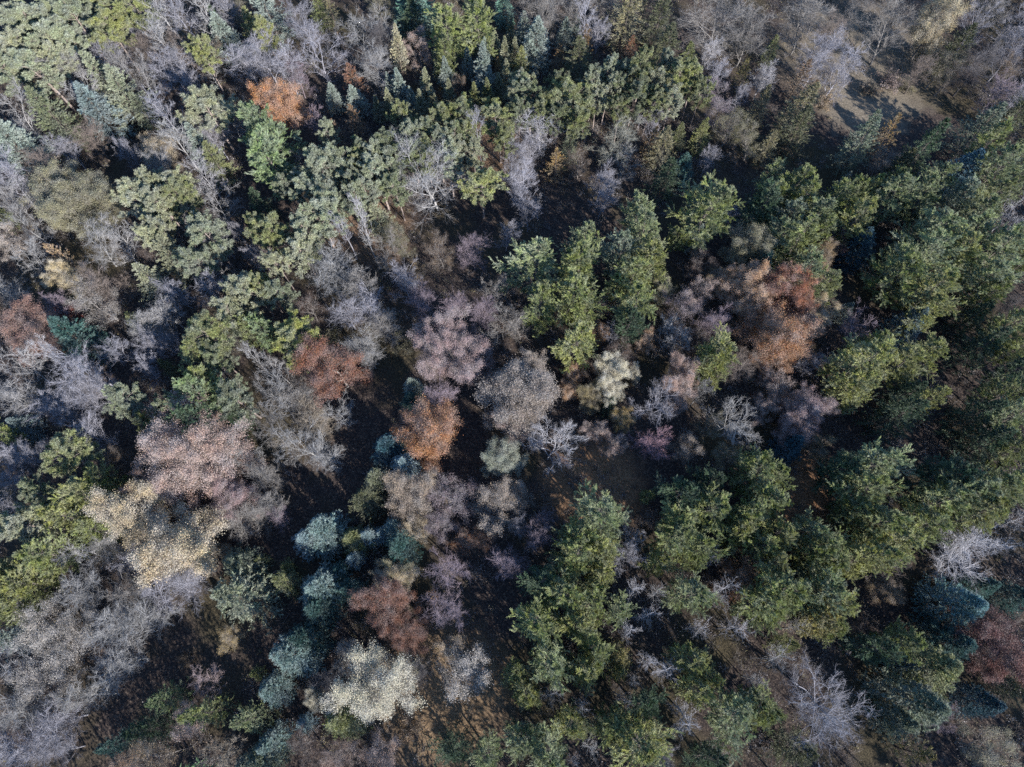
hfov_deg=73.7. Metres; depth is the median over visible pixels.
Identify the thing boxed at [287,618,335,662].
spruce tree
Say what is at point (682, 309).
thin leaved tree
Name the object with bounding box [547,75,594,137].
tufted pine
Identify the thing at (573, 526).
pine tree
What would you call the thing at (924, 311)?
spruce tree
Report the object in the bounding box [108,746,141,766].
thin leaved tree
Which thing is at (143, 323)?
bare tree
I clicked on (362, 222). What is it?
slender bare tree
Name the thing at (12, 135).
spruce tree
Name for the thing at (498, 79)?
pointed conifer
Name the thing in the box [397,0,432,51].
conifer tree
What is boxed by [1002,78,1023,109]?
bare tree
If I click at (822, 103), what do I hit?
shrub
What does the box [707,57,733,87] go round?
bare tree
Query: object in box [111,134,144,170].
bare tree
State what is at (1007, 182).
pine tree
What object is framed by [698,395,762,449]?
spreading bare tree
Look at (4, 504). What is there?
bare tree
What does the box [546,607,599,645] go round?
pine tree
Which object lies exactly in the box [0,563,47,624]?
pine tree
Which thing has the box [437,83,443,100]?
thin conifer
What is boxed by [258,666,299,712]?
spruce tree
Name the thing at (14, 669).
spreading bare tree
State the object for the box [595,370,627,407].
leafy tree
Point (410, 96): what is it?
pointed conifer
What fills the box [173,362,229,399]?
pine tree
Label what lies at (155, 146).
leafy tree
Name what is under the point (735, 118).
thin leaved tree
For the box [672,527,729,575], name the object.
pine tree
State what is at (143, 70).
spreading bare tree
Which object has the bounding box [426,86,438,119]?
pointed conifer
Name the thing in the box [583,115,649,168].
spreading bare tree
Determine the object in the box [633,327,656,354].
thin leaved tree
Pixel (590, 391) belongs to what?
leafy tree
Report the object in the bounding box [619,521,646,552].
spreading bare tree
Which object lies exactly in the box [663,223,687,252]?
pine tree
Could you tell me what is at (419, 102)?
pointed conifer
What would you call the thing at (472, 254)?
bare tree
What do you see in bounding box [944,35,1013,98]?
bare tree
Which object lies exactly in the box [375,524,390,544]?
spruce tree
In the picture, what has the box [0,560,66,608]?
pine tree
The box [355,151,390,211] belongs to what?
tufted pine
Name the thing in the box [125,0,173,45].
bare tree
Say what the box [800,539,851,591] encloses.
pine tree
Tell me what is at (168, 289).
bare tree
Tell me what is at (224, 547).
leafy tree
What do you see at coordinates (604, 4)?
bare tree
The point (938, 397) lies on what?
pine tree
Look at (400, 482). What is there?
leafy tree
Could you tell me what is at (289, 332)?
tufted pine
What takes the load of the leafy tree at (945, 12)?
on the ground
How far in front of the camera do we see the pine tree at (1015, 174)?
110.12 m
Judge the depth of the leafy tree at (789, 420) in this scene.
96.59 m
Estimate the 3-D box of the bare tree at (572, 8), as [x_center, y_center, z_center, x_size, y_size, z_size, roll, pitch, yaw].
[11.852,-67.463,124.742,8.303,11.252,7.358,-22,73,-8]
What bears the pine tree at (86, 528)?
on the ground
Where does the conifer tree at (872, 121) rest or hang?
on the ground
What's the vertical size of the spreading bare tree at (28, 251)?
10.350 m
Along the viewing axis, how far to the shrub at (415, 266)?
112.44 m
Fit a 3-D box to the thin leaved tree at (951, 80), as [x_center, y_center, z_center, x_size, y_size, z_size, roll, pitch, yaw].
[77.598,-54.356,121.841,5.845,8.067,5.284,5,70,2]
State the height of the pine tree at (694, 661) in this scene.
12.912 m
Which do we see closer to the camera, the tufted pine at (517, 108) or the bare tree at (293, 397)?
the bare tree at (293, 397)
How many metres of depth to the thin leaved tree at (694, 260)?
107.21 m
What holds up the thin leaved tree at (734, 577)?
on the ground
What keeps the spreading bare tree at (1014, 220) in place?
on the ground
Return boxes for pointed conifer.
[371,94,387,124]
[382,87,395,117]
[383,71,395,102]
[389,22,408,72]
[391,67,415,110]
[405,85,420,116]
[411,88,430,120]
[419,67,435,107]
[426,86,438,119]
[432,55,440,82]
[437,55,456,94]
[442,78,458,110]
[459,47,475,82]
[467,28,478,59]
[468,81,482,116]
[472,41,497,102]
[477,36,492,71]
[480,77,496,110]
[490,30,501,64]
[491,72,506,106]
[495,35,512,70]
[501,58,513,92]
[506,15,516,49]
[508,36,519,67]
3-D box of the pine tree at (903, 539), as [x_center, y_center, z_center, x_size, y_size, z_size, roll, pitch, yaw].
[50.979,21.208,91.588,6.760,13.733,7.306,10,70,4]
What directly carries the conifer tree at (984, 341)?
on the ground
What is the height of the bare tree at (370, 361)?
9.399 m
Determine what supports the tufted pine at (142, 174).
on the ground
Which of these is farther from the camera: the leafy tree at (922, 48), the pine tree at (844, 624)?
the leafy tree at (922, 48)
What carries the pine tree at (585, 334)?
on the ground
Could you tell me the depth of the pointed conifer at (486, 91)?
118.75 m
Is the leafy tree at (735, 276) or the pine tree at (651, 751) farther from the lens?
the leafy tree at (735, 276)
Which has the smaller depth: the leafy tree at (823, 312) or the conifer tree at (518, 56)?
the leafy tree at (823, 312)
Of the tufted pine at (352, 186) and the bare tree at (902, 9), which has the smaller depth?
the tufted pine at (352, 186)
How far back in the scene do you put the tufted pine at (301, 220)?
103.59 m
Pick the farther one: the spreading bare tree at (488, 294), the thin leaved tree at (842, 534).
the spreading bare tree at (488, 294)
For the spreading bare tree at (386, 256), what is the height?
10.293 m
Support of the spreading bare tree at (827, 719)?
on the ground
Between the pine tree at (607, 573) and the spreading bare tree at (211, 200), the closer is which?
the pine tree at (607, 573)
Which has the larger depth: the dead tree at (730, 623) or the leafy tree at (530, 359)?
the leafy tree at (530, 359)
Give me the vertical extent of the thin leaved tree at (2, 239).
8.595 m
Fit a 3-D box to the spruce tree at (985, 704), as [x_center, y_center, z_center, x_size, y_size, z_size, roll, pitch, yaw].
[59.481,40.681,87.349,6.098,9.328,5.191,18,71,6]
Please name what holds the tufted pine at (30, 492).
on the ground
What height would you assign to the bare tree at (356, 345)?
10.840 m
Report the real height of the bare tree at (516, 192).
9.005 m
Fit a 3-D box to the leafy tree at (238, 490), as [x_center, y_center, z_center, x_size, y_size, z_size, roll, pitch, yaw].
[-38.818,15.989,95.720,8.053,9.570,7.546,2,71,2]
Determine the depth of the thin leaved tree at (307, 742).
83.94 m
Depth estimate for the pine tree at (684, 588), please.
87.20 m
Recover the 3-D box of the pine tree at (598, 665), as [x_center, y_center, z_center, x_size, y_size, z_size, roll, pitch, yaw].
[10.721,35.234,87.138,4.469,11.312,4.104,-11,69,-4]
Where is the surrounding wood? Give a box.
[180,757,676,766]
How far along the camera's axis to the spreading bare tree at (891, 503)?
94.99 m
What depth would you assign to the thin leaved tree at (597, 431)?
98.13 m
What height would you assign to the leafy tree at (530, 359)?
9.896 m
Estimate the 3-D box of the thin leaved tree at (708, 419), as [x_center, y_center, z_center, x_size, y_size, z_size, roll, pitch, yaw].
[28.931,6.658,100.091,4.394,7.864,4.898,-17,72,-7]
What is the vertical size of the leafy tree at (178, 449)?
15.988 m
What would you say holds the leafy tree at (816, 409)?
on the ground
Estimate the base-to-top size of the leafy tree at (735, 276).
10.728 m
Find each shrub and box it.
[175,650,198,669]
[320,324,342,344]
[385,327,416,357]
[390,713,424,745]
[408,255,427,276]
[411,589,443,631]
[812,89,834,111]
[858,79,884,96]
[871,69,903,94]
[898,76,919,95]
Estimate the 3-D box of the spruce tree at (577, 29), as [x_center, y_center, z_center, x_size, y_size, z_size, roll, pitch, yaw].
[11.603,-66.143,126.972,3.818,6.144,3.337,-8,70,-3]
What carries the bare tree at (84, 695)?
on the ground
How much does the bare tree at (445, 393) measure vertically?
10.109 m
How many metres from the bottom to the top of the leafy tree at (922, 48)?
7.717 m
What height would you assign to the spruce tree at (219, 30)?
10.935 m
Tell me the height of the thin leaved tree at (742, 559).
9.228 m
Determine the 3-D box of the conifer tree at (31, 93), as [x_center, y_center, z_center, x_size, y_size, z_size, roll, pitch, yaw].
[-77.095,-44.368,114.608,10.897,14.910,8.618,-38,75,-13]
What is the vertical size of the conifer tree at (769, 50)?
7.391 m
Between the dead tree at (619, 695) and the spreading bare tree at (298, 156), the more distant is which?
the spreading bare tree at (298, 156)
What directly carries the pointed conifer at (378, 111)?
on the ground
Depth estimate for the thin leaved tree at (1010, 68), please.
120.96 m
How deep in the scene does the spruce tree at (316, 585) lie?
89.39 m
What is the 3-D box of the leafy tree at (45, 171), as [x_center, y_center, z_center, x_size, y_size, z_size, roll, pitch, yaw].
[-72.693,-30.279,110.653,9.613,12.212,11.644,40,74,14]
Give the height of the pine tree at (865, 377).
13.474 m
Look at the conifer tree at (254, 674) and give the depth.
90.07 m
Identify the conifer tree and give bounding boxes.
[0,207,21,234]
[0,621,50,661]
[24,85,98,160]
[78,50,127,112]
[93,724,146,759]
[101,63,165,131]
[120,707,182,746]
[124,311,155,337]
[127,91,160,132]
[131,262,182,308]
[144,676,194,715]
[155,232,203,292]
[157,358,185,382]
[176,693,240,731]
[183,122,228,181]
[201,140,242,192]
[206,4,228,37]
[209,564,290,635]
[226,410,259,441]
[229,693,280,738]
[241,6,271,57]
[248,187,281,219]
[249,0,295,52]
[249,663,267,681]
[251,552,272,570]
[270,570,306,600]
[280,556,297,574]
[308,0,335,31]
[347,485,390,527]
[365,203,396,246]
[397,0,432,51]
[425,719,479,766]
[510,45,531,76]
[558,134,577,171]
[562,34,597,93]
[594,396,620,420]
[597,0,646,58]
[603,655,632,687]
[604,637,633,678]
[635,0,676,52]
[639,156,686,208]
[641,21,681,75]
[642,125,676,177]
[664,121,687,155]
[675,41,697,73]
[686,117,711,158]
[744,84,771,126]
[750,129,778,171]
[755,34,779,68]
[757,82,820,150]
[757,720,819,766]
[760,631,800,656]
[762,104,815,164]
[824,109,881,177]
[851,396,930,448]
[865,147,917,197]
[874,117,950,177]
[875,376,928,421]
[921,22,978,80]
[925,398,1009,447]
[933,300,995,348]
[937,101,1007,162]
[937,326,1015,381]
[939,423,1017,476]
[975,664,1023,708]
[985,95,1023,146]
[988,138,1023,171]
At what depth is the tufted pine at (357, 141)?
107.90 m
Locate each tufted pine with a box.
[0,4,37,53]
[0,24,56,92]
[0,48,42,107]
[0,48,75,110]
[0,500,70,545]
[2,0,49,49]
[16,468,70,511]
[23,14,87,80]
[24,0,87,68]
[32,34,80,84]
[39,426,110,477]
[40,18,99,83]
[46,0,111,66]
[81,0,125,56]
[84,2,138,70]
[90,0,139,54]
[101,381,149,418]
[110,176,169,234]
[112,0,162,57]
[129,410,158,436]
[130,164,178,226]
[130,221,168,254]
[139,214,177,248]
[140,182,190,238]
[148,389,178,421]
[149,164,200,212]
[159,175,203,217]
[171,241,221,288]
[176,84,237,153]
[178,309,241,367]
[181,33,223,91]
[185,208,236,271]
[198,336,242,378]
[207,290,251,336]
[215,373,261,426]
[218,270,275,316]
[242,211,269,248]
[243,210,294,267]
[247,270,282,313]
[252,13,280,63]
[257,249,294,290]
[259,278,300,318]
[271,169,298,209]
[271,308,321,372]
[280,229,322,278]
[283,171,316,209]
[288,211,325,260]
[289,144,344,191]
[296,195,352,249]
[303,176,355,228]
[315,116,340,146]
[316,140,354,187]
[339,165,367,219]
[339,180,372,231]
[345,135,367,168]
[347,167,379,220]
[348,145,365,190]
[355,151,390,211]
[362,137,383,179]
[370,126,404,158]
[370,143,407,193]
[377,153,407,205]
[378,172,412,220]
[385,98,418,129]
[392,117,417,174]
[397,137,425,184]
[400,119,430,149]
[415,115,437,146]
[416,133,440,191]
[428,101,457,136]
[429,123,454,181]
[429,135,465,198]
[440,119,467,144]
[443,132,472,184]
[444,91,479,129]
[453,115,481,153]
[457,166,509,218]
[464,136,487,173]
[478,97,514,162]
[493,119,517,173]
[503,67,535,127]
[503,96,533,149]
[507,70,544,133]
[527,92,550,146]
[531,86,555,139]
[542,68,569,121]
[544,101,575,152]
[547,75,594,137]
[562,104,590,155]
[572,87,595,139]
[577,63,605,96]
[583,78,611,135]
[599,51,619,83]
[599,71,621,126]
[604,94,629,140]
[607,71,629,127]
[615,57,633,88]
[619,51,654,111]
[621,74,650,132]
[632,45,658,101]
[640,83,666,138]
[647,65,672,104]
[655,46,677,102]
[658,79,685,129]
[659,56,696,124]
[678,56,702,118]
[684,73,717,128]
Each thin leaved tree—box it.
[0,219,27,263]
[2,644,89,709]
[7,587,79,651]
[21,607,105,671]
[35,526,78,551]
[63,270,121,330]
[91,445,139,476]
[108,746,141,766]
[124,736,181,766]
[133,242,162,266]
[167,699,206,740]
[202,35,228,77]
[216,622,244,655]
[218,0,248,25]
[222,323,248,360]
[285,723,324,766]
[287,283,330,328]
[317,739,359,766]
[333,636,360,674]
[349,727,401,766]
[364,0,398,27]
[377,218,403,249]
[382,224,417,261]
[402,24,430,70]
[420,227,455,273]
[423,502,462,544]
[424,470,491,523]
[431,632,476,670]
[434,638,493,705]
[442,524,481,555]
[445,73,466,97]
[467,478,515,539]
[475,527,499,552]
[490,393,520,433]
[492,473,530,513]
[497,476,534,515]
[499,423,527,451]
[565,142,591,177]
[579,419,611,442]
[593,290,619,321]
[596,433,629,458]
[604,333,639,367]
[627,506,661,535]
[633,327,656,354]
[662,289,705,320]
[666,431,704,464]
[675,244,718,280]
[675,274,721,312]
[682,323,717,357]
[691,410,725,442]
[695,264,727,294]
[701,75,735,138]
[705,557,763,603]
[707,106,751,149]
[710,440,749,472]
[723,308,772,344]
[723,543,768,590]
[731,120,762,159]
[743,393,782,427]
[745,368,805,416]
[754,354,782,392]
[793,431,837,464]
[825,235,850,257]
[830,527,849,546]
[841,614,871,646]
[863,575,908,606]
[867,144,903,187]
[924,47,968,88]
[932,54,970,95]
[954,718,1023,766]
[990,49,1022,97]
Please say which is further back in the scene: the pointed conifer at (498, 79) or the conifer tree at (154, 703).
the pointed conifer at (498, 79)
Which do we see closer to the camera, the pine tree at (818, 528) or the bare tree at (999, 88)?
the pine tree at (818, 528)
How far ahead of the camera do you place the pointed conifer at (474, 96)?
118.71 m
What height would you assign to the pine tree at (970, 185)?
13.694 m
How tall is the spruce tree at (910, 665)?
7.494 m
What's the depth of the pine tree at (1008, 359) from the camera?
101.41 m
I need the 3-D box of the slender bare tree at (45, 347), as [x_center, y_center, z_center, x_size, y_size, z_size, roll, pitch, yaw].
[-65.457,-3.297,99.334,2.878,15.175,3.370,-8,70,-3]
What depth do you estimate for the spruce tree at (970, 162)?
110.66 m
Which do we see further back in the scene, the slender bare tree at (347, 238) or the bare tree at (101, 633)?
the slender bare tree at (347, 238)
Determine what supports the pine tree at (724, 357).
on the ground
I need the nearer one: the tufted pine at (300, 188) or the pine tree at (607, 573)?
the pine tree at (607, 573)
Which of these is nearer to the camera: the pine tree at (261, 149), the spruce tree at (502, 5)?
the pine tree at (261, 149)
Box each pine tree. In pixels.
[0,422,33,444]
[0,553,53,586]
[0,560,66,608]
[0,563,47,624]
[0,594,41,628]
[11,528,91,578]
[31,496,97,538]
[48,469,120,526]
[68,513,124,554]
[82,457,131,500]
[160,400,227,445]
[165,369,232,428]
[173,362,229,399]
[233,313,275,352]
[235,100,308,168]
[242,312,279,354]
[244,118,298,200]
[423,2,471,68]
[432,29,458,77]
[458,0,497,55]
[467,727,503,766]
[489,235,562,297]
[499,656,531,688]
[502,716,558,766]
[507,594,563,648]
[509,674,542,711]
[516,557,567,598]
[520,279,560,337]
[522,631,574,694]
[527,719,569,766]
[528,567,595,616]
[545,532,607,587]
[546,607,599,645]
[547,266,599,331]
[549,319,599,373]
[549,698,596,745]
[551,510,612,559]
[554,230,604,301]
[556,220,603,269]
[560,650,601,696]
[564,288,608,327]
[564,537,625,576]
[568,479,632,552]
[573,571,609,629]
[573,628,617,670]
[582,561,617,590]
[582,701,635,751]
[583,644,613,675]
[595,227,646,280]
[599,270,630,312]
[604,248,661,309]
[604,589,639,632]
[605,700,684,766]
[610,298,651,350]
[611,273,657,324]
[616,188,655,239]
[621,232,670,289]
[621,683,669,722]
[622,201,664,261]
[636,548,683,577]
[638,488,655,504]
[644,492,705,561]
[652,471,703,516]
[658,570,723,619]
[661,640,712,682]
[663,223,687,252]
[664,168,745,250]
[668,671,717,711]
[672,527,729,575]
[679,479,731,538]
[679,737,728,766]
[680,460,728,507]
[684,662,726,690]
[691,344,717,387]
[694,321,741,392]
[703,684,758,766]
[713,507,761,557]
[724,443,776,501]
[724,493,775,541]
[730,562,785,637]
[732,467,793,529]
[732,526,782,564]
[734,176,783,232]
[735,680,781,733]
[741,558,819,622]
[746,178,790,222]
[749,544,795,589]
[750,597,789,634]
[751,454,797,495]
[752,157,786,195]
[752,692,788,721]
[756,212,802,264]
[756,513,799,551]
[763,212,825,274]
[765,196,808,238]
[779,162,817,206]
[779,174,821,221]
[780,244,825,308]
[785,526,851,574]
[786,550,849,632]
[788,505,838,551]
[791,191,837,245]
[791,596,843,643]
[798,212,840,259]
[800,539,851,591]
[804,263,842,307]
[804,577,860,630]
[809,177,863,218]
[809,450,871,497]
[812,612,851,648]
[816,332,898,400]
[822,367,882,414]
[823,465,907,528]
[824,492,882,537]
[827,192,880,252]
[831,496,915,544]
[833,539,884,585]
[834,173,871,223]
[835,436,918,492]
[836,629,906,667]
[841,523,916,579]
[842,328,902,366]
[847,172,887,207]
[853,171,920,227]
[858,242,929,310]
[867,342,929,388]
[868,518,926,565]
[869,615,928,667]
[875,164,911,205]
[875,227,967,290]
[884,206,971,269]
[890,291,954,337]
[891,259,967,323]
[892,331,949,383]
[893,471,975,534]
[894,164,949,229]
[896,160,963,210]
[899,504,955,554]
[900,450,986,498]
[911,384,952,414]
[917,224,995,294]
[922,173,983,227]
[924,467,1009,523]
[933,209,1002,270]
[946,487,1016,543]
[950,184,1004,242]
[950,255,1023,307]
[953,219,1023,285]
[955,172,1023,224]
[958,116,1015,169]
[959,273,1016,321]
[963,140,1023,202]
[963,371,1023,421]
[968,460,1023,514]
[969,305,1023,353]
[971,395,1023,445]
[977,354,1023,389]
[978,463,1023,505]
[980,429,1023,472]
[984,332,1023,365]
[996,157,1023,205]
[998,227,1023,263]
[1008,253,1023,279]
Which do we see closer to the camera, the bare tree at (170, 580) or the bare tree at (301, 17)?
the bare tree at (170, 580)
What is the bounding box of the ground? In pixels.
[0,0,1023,766]
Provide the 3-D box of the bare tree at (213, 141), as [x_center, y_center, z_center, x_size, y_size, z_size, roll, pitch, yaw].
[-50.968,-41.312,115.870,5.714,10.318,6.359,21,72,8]
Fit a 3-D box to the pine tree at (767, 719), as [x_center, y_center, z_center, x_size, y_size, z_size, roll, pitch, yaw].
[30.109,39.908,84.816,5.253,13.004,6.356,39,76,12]
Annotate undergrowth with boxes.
[0,0,1023,766]
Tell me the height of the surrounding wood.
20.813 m
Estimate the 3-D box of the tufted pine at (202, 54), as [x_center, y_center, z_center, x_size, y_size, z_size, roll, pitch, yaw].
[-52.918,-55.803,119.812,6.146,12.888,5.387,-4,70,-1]
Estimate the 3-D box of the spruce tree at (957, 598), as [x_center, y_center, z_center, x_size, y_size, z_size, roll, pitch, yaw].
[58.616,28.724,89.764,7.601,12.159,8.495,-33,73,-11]
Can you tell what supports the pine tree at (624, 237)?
on the ground
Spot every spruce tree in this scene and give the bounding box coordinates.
[0,119,66,190]
[5,414,49,444]
[47,315,116,374]
[73,80,136,149]
[209,11,249,71]
[222,542,272,581]
[235,742,267,766]
[244,732,294,766]
[255,717,298,763]
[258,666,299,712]
[268,628,330,679]
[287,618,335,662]
[291,527,334,562]
[295,710,319,735]
[297,559,357,619]
[301,584,351,634]
[304,510,353,564]
[324,81,345,116]
[330,558,352,582]
[335,573,372,608]
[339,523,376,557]
[345,84,372,122]
[345,548,367,570]
[359,523,382,548]
[363,465,389,496]
[369,431,411,473]
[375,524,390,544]
[383,517,410,548]
[383,526,426,567]
[389,0,437,45]
[389,451,424,478]
[399,391,424,416]
[403,377,427,403]
[492,0,515,30]
[514,10,532,50]
[515,15,552,76]
[551,16,574,53]
[569,15,582,44]
[668,152,694,187]
[681,223,707,259]
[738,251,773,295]
[764,433,803,466]
[827,227,876,279]
[831,171,851,194]
[831,302,854,326]
[856,659,951,741]
[865,699,920,744]
[873,630,964,701]
[878,307,928,347]
[879,656,921,677]
[903,611,978,662]
[909,570,988,633]
[935,147,985,207]
[942,677,1007,720]
[945,570,1001,601]
[984,579,1023,620]
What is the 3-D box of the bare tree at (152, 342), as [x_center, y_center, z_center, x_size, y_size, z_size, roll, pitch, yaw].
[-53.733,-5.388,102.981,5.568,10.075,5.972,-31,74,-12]
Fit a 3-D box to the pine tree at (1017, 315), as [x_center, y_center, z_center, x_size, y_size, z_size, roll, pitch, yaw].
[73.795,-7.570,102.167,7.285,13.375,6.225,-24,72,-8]
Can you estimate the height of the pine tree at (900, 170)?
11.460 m
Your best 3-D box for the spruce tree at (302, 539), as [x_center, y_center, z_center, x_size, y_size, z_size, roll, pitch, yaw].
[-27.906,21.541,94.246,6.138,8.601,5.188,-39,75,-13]
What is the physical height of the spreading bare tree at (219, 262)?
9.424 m
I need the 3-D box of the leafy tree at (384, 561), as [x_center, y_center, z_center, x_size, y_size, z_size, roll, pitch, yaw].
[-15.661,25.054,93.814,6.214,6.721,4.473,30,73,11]
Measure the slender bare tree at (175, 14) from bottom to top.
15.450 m
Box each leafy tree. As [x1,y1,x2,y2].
[0,293,69,367]
[16,156,92,229]
[32,177,113,239]
[40,258,87,298]
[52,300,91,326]
[61,167,126,226]
[79,478,186,551]
[116,466,181,512]
[122,498,229,589]
[131,387,267,509]
[138,129,184,173]
[192,535,231,564]
[207,471,261,523]
[245,74,312,137]
[287,331,374,408]
[303,684,329,712]
[317,640,427,727]
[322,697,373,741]
[345,573,417,639]
[369,561,422,595]
[373,553,415,584]
[379,466,450,526]
[384,607,430,657]
[389,393,464,471]
[396,511,430,544]
[406,301,496,387]
[471,354,563,437]
[480,435,529,478]
[486,358,561,438]
[506,346,547,376]
[558,377,578,402]
[562,358,587,383]
[574,376,605,416]
[590,320,609,345]
[592,349,633,386]
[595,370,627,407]
[608,405,636,434]
[625,361,641,385]
[649,275,677,305]
[659,367,697,415]
[663,350,700,394]
[705,263,759,305]
[717,221,780,266]
[729,258,785,323]
[735,296,825,372]
[753,259,820,314]
[767,316,814,372]
[771,400,821,449]
[775,286,818,323]
[776,381,840,427]
[799,237,839,284]
[801,291,843,338]
[907,0,975,61]
[912,13,942,56]
[914,46,934,66]
[933,602,1023,690]
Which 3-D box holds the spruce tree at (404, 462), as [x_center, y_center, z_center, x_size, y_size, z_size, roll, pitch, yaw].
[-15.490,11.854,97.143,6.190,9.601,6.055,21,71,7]
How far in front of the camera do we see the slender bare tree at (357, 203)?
104.29 m
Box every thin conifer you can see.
[42,242,93,273]
[242,234,255,253]
[322,0,348,36]
[326,118,352,156]
[341,62,369,100]
[343,103,369,142]
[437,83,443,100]
[492,57,502,77]
[537,147,569,182]
[549,42,570,75]
[572,24,600,64]
[602,16,611,39]
[621,34,638,58]
[624,0,651,34]
[631,126,660,165]
[730,58,752,92]
[776,59,813,104]
[785,79,819,116]
[862,112,901,160]
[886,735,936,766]
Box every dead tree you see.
[539,683,565,711]
[568,753,582,766]
[572,692,592,716]
[578,729,598,761]
[609,687,634,710]
[618,618,641,645]
[625,579,645,600]
[626,668,644,689]
[630,603,661,629]
[636,650,661,669]
[646,581,667,606]
[649,651,678,687]
[664,722,690,741]
[666,700,704,737]
[681,616,715,638]
[700,548,723,567]
[700,738,733,765]
[704,574,742,610]
[717,609,755,644]
[740,669,769,697]
[752,644,797,683]
[782,617,808,632]
[976,540,1023,559]
[987,507,1023,532]
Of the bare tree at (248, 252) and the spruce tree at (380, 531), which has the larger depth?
the bare tree at (248, 252)
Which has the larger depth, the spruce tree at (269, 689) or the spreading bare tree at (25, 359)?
the spreading bare tree at (25, 359)
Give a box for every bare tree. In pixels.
[0,75,44,141]
[0,142,41,208]
[0,175,32,216]
[0,201,57,248]
[0,275,32,309]
[0,337,48,395]
[0,378,46,416]
[0,441,41,477]
[0,466,29,496]
[0,492,19,514]
[0,638,60,682]
[0,668,60,742]
[0,709,62,766]
[5,234,51,282]
[6,436,65,467]
[17,145,73,187]
[21,386,71,426]
[23,724,85,766]
[27,333,87,376]
[27,693,87,758]
[32,40,96,102]
[37,131,87,171]
[37,286,84,317]
[43,672,120,717]
[44,339,118,407]
[44,392,94,430]
[47,562,106,627]
[50,523,120,572]
[52,372,109,419]
[55,409,119,450]
[57,66,117,114]
[65,261,131,307]
[66,113,111,160]
[70,17,111,60]
[77,372,130,415]
[77,602,136,658]
[78,210,124,268]
[83,525,134,562]
[86,634,149,700]
[90,31,134,80]
[93,332,139,369]
[95,214,142,264]
[99,562,158,617]
[100,47,142,96]
[104,543,150,575]
[105,596,187,657]
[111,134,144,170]
[115,3,157,55]
[121,47,169,101]
[121,303,175,351]
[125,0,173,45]
[127,25,165,75]
[130,350,164,391]
[131,323,176,364]
[135,145,180,183]
[136,11,188,80]
[138,0,192,60]
[139,85,191,154]
[139,559,210,625]
[144,45,200,95]
[148,293,187,334]
[149,117,204,175]
[149,276,195,315]
[150,332,182,357]
[154,0,207,59]
[158,26,202,74]
[164,201,188,223]
[172,558,205,601]
[173,60,204,98]
[178,146,228,200]
[187,663,226,703]
[189,0,222,55]
[190,42,222,89]
[190,267,226,307]
[193,110,233,159]
[193,177,244,226]
[194,733,245,766]
[199,258,235,281]
[203,233,238,259]
[208,0,240,33]
[216,100,243,143]
[217,38,266,87]
[224,427,266,472]
[224,493,272,542]
[226,221,249,245]
[236,23,288,81]
[237,342,276,381]
[238,241,264,271]
[240,457,290,497]
[243,488,289,526]
[246,241,269,269]
[250,400,298,454]
[252,364,312,428]
[255,351,295,383]
[263,501,292,536]
[264,416,326,470]
[265,368,316,426]
[271,39,305,94]
[279,0,338,59]
[282,50,317,97]
[289,145,306,170]
[290,18,354,83]
[291,393,341,444]
[303,103,322,135]
[303,425,345,474]
[304,237,365,301]
[307,660,346,697]
[319,388,358,431]
[324,290,368,330]
[328,210,357,259]
[332,264,378,312]
[333,8,379,59]
[336,322,386,361]
[348,192,368,239]
[348,281,388,330]
[352,37,391,96]
[357,208,379,268]
[358,342,381,371]
[361,300,405,348]
[363,9,393,62]
[365,3,392,49]
[369,226,403,276]
[384,259,421,301]
[389,124,471,231]
[399,279,436,320]
[408,657,433,691]
[419,367,459,413]
[419,574,470,634]
[420,546,473,592]
[435,288,467,322]
[455,231,497,272]
[466,105,484,167]
[467,292,496,331]
[475,302,527,345]
[478,273,513,302]
[484,543,519,580]
[490,218,522,251]
[497,303,531,341]
[500,131,525,173]
[501,157,538,207]
[501,547,530,577]
[506,510,530,538]
[508,180,526,212]
[509,136,538,178]
[512,105,565,152]
[513,186,543,231]
[515,0,563,44]
[521,124,544,159]
[521,416,588,474]
[522,519,561,552]
[528,503,560,530]
[535,194,540,219]
[557,0,600,37]
[575,0,598,51]
[582,159,623,200]
[583,16,611,55]
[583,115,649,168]
[588,179,619,217]
[594,0,622,33]
[598,320,619,350]
[609,535,649,577]
[613,140,643,182]
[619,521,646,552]
[625,425,672,459]
[628,377,678,428]
[636,97,648,126]
[643,104,667,139]
[653,313,685,352]
[654,742,678,766]
[663,318,693,355]
[674,0,762,63]
[689,377,715,407]
[690,302,733,337]
[697,143,722,177]
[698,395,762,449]
[699,36,724,74]
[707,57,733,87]
[717,344,760,385]
[722,5,778,66]
[723,204,739,226]
[732,83,752,114]
[748,59,779,99]
[774,0,835,56]
[785,647,879,766]
[792,349,829,375]
[793,22,849,81]
[797,40,831,89]
[813,4,849,56]
[814,345,836,370]
[820,41,869,106]
[824,223,852,242]
[826,0,872,35]
[834,299,876,346]
[855,0,922,65]
[866,559,911,589]
[881,493,908,509]
[882,0,921,39]
[899,53,941,94]
[920,701,958,736]
[924,513,1020,592]
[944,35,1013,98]
[954,0,1003,50]
[968,0,1013,38]
[972,68,1023,121]
[984,2,1023,52]
[985,295,1023,323]
[986,18,1023,85]
[988,191,1023,244]
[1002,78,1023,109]
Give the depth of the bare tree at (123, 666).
86.37 m
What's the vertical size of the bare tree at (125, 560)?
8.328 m
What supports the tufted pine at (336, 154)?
on the ground
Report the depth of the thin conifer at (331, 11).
127.42 m
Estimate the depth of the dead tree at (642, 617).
88.65 m
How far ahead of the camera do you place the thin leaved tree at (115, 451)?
97.02 m
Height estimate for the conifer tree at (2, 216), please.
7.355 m
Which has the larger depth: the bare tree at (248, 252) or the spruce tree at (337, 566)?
the bare tree at (248, 252)
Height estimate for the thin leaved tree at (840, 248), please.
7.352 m
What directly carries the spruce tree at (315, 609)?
on the ground
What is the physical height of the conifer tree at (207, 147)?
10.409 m
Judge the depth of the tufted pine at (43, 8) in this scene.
116.18 m

